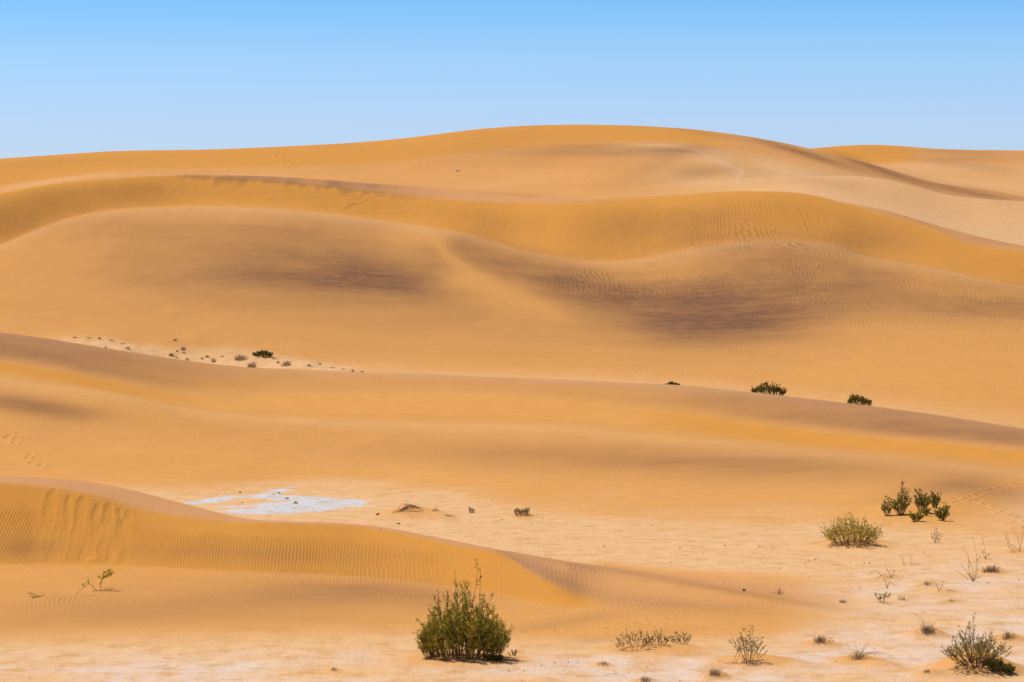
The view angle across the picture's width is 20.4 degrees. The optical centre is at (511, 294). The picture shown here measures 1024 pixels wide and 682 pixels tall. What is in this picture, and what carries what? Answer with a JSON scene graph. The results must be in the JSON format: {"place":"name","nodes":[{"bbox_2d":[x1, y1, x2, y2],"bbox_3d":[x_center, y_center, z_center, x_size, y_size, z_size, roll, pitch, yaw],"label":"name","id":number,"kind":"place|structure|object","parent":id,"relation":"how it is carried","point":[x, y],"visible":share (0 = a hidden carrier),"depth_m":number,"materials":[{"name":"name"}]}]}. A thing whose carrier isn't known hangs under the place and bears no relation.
{"place":"outdoors","nodes":[
{"label":"outdoors","id":0,"kind":"place"},
{"bbox_2d":[0,175,1023,427],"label":"great dune","id":1,"kind":"structure","parent":0,"point":[800,295],"depth_m":284.02,"materials":[{"name":"orange sand"}]},
{"bbox_2d":[234,355,247,360],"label":"dry tuft","id":2,"kind":"object","parent":1,"relation":"on","point":[240,358],"visible":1,"depth_m":237.33,"materials":[{"name":"brown plant"}]},
{"bbox_2d":[247,361,258,367],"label":"dry tuft","id":3,"kind":"object","parent":1,"relation":"on","point":[253,365],"visible":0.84,"depth_m":232.76,"materials":[{"name":"brown plant"}]},
{"bbox_2d":[252,350,272,357],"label":"cushion bush","id":4,"kind":"object","parent":1,"relation":"on","point":[262,353],"visible":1,"depth_m":239.64,"materials":[{"name":"green plant"}]},
{"bbox_2d":[279,360,290,366],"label":"dry tuft","id":5,"kind":"object","parent":1,"relation":"on","point":[286,363],"visible":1,"depth_m":233.03,"materials":[{"name":"brown plant"}]},
{"bbox_2d":[665,381,679,384],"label":"cushion bush","id":6,"kind":"object","parent":1,"relation":"on","point":[671,383],"visible":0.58,"depth_m":225.03,"materials":[{"name":"green plant"}]},
{"bbox_2d":[750,382,786,395],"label":"cushion bush","id":7,"kind":"object","parent":1,"relation":"on","point":[761,388],"visible":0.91,"depth_m":221.75,"materials":[{"name":"green plant"}]},
{"bbox_2d":[847,393,871,404],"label":"cushion bush","id":8,"kind":"object","parent":1,"relation":"on","point":[855,398],"visible":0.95,"depth_m":216.49,"materials":[{"name":"green plant"}]},
{"bbox_2d":[0,332,1023,535],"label":"dune","id":9,"kind":"structure","parent":0,"point":[99,415],"depth_m":151.71,"materials":[{"name":"orange sand"}]},
{"bbox_2d":[914,488,931,511],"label":"upright shrub","id":10,"kind":"object","parent":9,"relation":"on","point":[922,501],"visible":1,"depth_m":116.02,"materials":[{"name":"green plant"}]},
{"bbox_2d":[922,507,930,515],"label":"upright shrub","id":11,"kind":"object","parent":9,"relation":"on","point":[926,511],"visible":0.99,"depth_m":115.33,"materials":[{"name":"green plant"}]},
{"bbox_2d":[929,491,941,507],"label":"upright shrub","id":12,"kind":"object","parent":9,"relation":"on","point":[934,501],"visible":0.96,"depth_m":117.72,"materials":[{"name":"green plant"}]},
{"bbox_2d":[934,501,950,520],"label":"upright shrub","id":13,"kind":"object","parent":9,"relation":"on","point":[942,514],"visible":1,"depth_m":113.90,"materials":[{"name":"green plant"}]},
{"bbox_2d":[0,476,1023,655],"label":"foreground dune","id":14,"kind":"structure","parent":0,"point":[186,579],"depth_m":85.09,"materials":[{"name":"orange sand"}]},
{"bbox_2d":[96,568,113,589],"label":"young plant","id":15,"kind":"object","parent":14,"relation":"on","point":[110,573],"visible":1,"depth_m":84.53,"materials":[{"name":"green plant"}]},
{"bbox_2d":[669,631,691,643],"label":"shrub","id":16,"kind":"object","parent":14,"relation":"on","point":[673,640],"visible":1,"depth_m":74.52,"materials":[{"name":"plant"}]},
{"bbox_2d":[874,591,890,602],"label":"seedling","id":17,"kind":"object","parent":14,"relation":"on","point":[881,597],"visible":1,"depth_m":85.77,"materials":[{"name":"brown plant"}]},
{"bbox_2d":[0,125,1023,245],"bbox_3d":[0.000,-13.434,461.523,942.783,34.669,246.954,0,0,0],"label":"dune","id":18,"kind":"structure","parent":0,"point":[576,161],"depth_m":492.10,"materials":[{"name":"orange sand"}]},
{"bbox_2d":[0,626,1023,681],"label":"sand flat","id":19,"kind":"structure","parent":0,"point":[915,654],"depth_m":70.94,"materials":[{"name":"beige sand"}]},
{"bbox_2d":[412,558,514,660],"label":"leafy shrub","id":20,"kind":"object","parent":19,"relation":"on","point":[474,634],"visible":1,"depth_m":71.54,"materials":[{"name":"green plant"}]},
{"bbox_2d":[484,652,503,660],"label":"shrub","id":21,"kind":"object","parent":19,"relation":"on","point":[494,657],"visible":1,"depth_m":71.49,"materials":[{"name":"green plant"}]},
{"bbox_2d":[508,649,517,655],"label":"seedling","id":22,"kind":"object","parent":19,"relation":"on","point":[514,653],"visible":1,"depth_m":72.66,"materials":[{"name":"brown plant"}]},
{"bbox_2d":[611,628,654,649],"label":"shrub","id":23,"kind":"object","parent":19,"relation":"on","point":[638,639],"visible":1,"depth_m":73.40,"materials":[{"name":"plant"}]},
{"bbox_2d":[636,675,652,681],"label":"grass tuft","id":24,"kind":"object","parent":19,"relation":"on","point":[644,679],"visible":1,"depth_m":67.85,"materials":[{"name":"brown plant"}]},
{"bbox_2d":[644,629,671,645],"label":"shrub","id":25,"kind":"object","parent":19,"relation":"on","point":[660,637],"visible":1,"depth_m":73.70,"materials":[{"name":"plant"}]},
{"bbox_2d":[709,667,728,677],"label":"grass tuft","id":26,"kind":"object","parent":19,"relation":"on","point":[715,674],"visible":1,"depth_m":68.66,"materials":[{"name":"brown plant"}]},
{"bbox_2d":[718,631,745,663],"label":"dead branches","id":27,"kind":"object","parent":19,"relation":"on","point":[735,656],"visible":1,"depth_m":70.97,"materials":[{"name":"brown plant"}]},
{"bbox_2d":[726,625,768,662],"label":"sparse shrub","id":28,"kind":"object","parent":19,"relation":"on","point":[750,649],"visible":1,"depth_m":70.94,"materials":[{"name":"brown plant"}]},
{"bbox_2d":[813,634,830,645],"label":"grass tuft","id":29,"kind":"object","parent":19,"relation":"on","point":[819,640],"visible":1,"depth_m":74.89,"materials":[{"name":"brown plant"}]},
{"bbox_2d":[849,641,897,660],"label":"grass tuft","id":30,"kind":"object","parent":19,"relation":"on","point":[859,656],"visible":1,"depth_m":71.61,"materials":[{"name":"brown plant"}]},
{"bbox_2d":[916,614,940,635],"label":"grass tuft","id":31,"kind":"object","parent":19,"relation":"on","point":[926,629],"visible":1,"depth_m":76.80,"materials":[{"name":"brown plant"}]},
{"bbox_2d":[940,613,1013,668],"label":"fan shrub","id":32,"kind":"object","parent":19,"relation":"on","point":[981,648],"visible":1,"depth_m":69.36,"materials":[{"name":"green plant"}]},
{"bbox_2d":[962,666,996,674],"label":"dead branches","id":33,"kind":"object","parent":19,"relation":"on","point":[981,669],"visible":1,"depth_m":69.02,"materials":[{"name":"brown wood"}]},
{"bbox_2d":[985,658,1015,674],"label":"shrub","id":34,"kind":"object","parent":19,"relation":"on","point":[1006,668],"visible":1,"depth_m":69.07,"materials":[{"name":"green plant"}]},
{"bbox_2d":[1000,625,1017,639],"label":"grass tuft","id":35,"kind":"object","parent":19,"relation":"on","point":[1007,635],"visible":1,"depth_m":76.09,"materials":[{"name":"brown plant"}]},
{"bbox_2d":[0,0,1023,157],"label":"sky","id":36,"kind":"structure","parent":0,"point":[77,76],"materials":[{"name":"blue"}]},
{"bbox_2d":[111,480,1023,592],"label":"sand flat","id":37,"kind":"structure","parent":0,"point":[796,544],"depth_m":108.93,"materials":[{"name":"beige sand"}]},
{"bbox_2d":[391,500,423,512],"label":"dead brush","id":38,"kind":"object","parent":37,"relation":"on","point":[409,506],"visible":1,"depth_m":118.39,"materials":[{"name":"brown plant"}]},
{"bbox_2d":[514,507,529,515],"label":"dry bush","id":39,"kind":"object","parent":37,"relation":"on","point":[525,511],"visible":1,"depth_m":117.80,"materials":[{"name":"brown plant"}]},
{"bbox_2d":[821,512,882,546],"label":"thicket bush","id":40,"kind":"object","parent":37,"relation":"on","point":[862,533],"visible":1,"depth_m":104.04,"materials":[{"name":"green plant"}]},
{"bbox_2d":[880,495,893,515],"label":"upright shrub","id":41,"kind":"object","parent":37,"relation":"on","point":[884,508],"visible":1,"depth_m":115.47,"materials":[{"name":"green plant"}]},
{"bbox_2d":[890,481,912,514],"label":"upright shrub","id":42,"kind":"object","parent":37,"relation":"on","point":[902,501],"visible":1,"depth_m":115.45,"materials":[{"name":"green plant"}]},
{"bbox_2d":[907,509,924,520],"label":"upright shrub","id":43,"kind":"object","parent":37,"relation":"on","point":[918,516],"visible":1,"depth_m":113.11,"materials":[{"name":"green plant"}]},
{"bbox_2d":[931,526,942,542],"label":"thin plant","id":44,"kind":"object","parent":37,"relation":"on","point":[936,536],"visible":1,"depth_m":105.89,"materials":[{"name":"grey plant"}]},
{"bbox_2d":[957,537,980,581],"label":"tall twig plant","id":45,"kind":"object","parent":37,"relation":"on","point":[973,579],"visible":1,"depth_m":92.16,"materials":[{"name":"brown plant"}]},
{"bbox_2d":[982,565,1001,572],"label":"grass tuft","id":46,"kind":"object","parent":37,"relation":"on","point":[989,569],"visible":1,"depth_m":94.75,"materials":[{"name":"brown plant"}]},
{"bbox_2d":[1005,525,1023,551],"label":"bent plant","id":47,"kind":"object","parent":37,"relation":"on","point":[1018,541],"visible":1,"depth_m":101.30,"materials":[{"name":"brown plant"}]},
{"bbox_2d":[810,145,1023,196],"bbox_3d":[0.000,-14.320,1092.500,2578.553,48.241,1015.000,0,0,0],"label":"horizon dunes","id":48,"kind":"structure","parent":0,"point":[1002,171],"depth_m":688.85,"materials":[{"name":"orange sand"}]}
]}

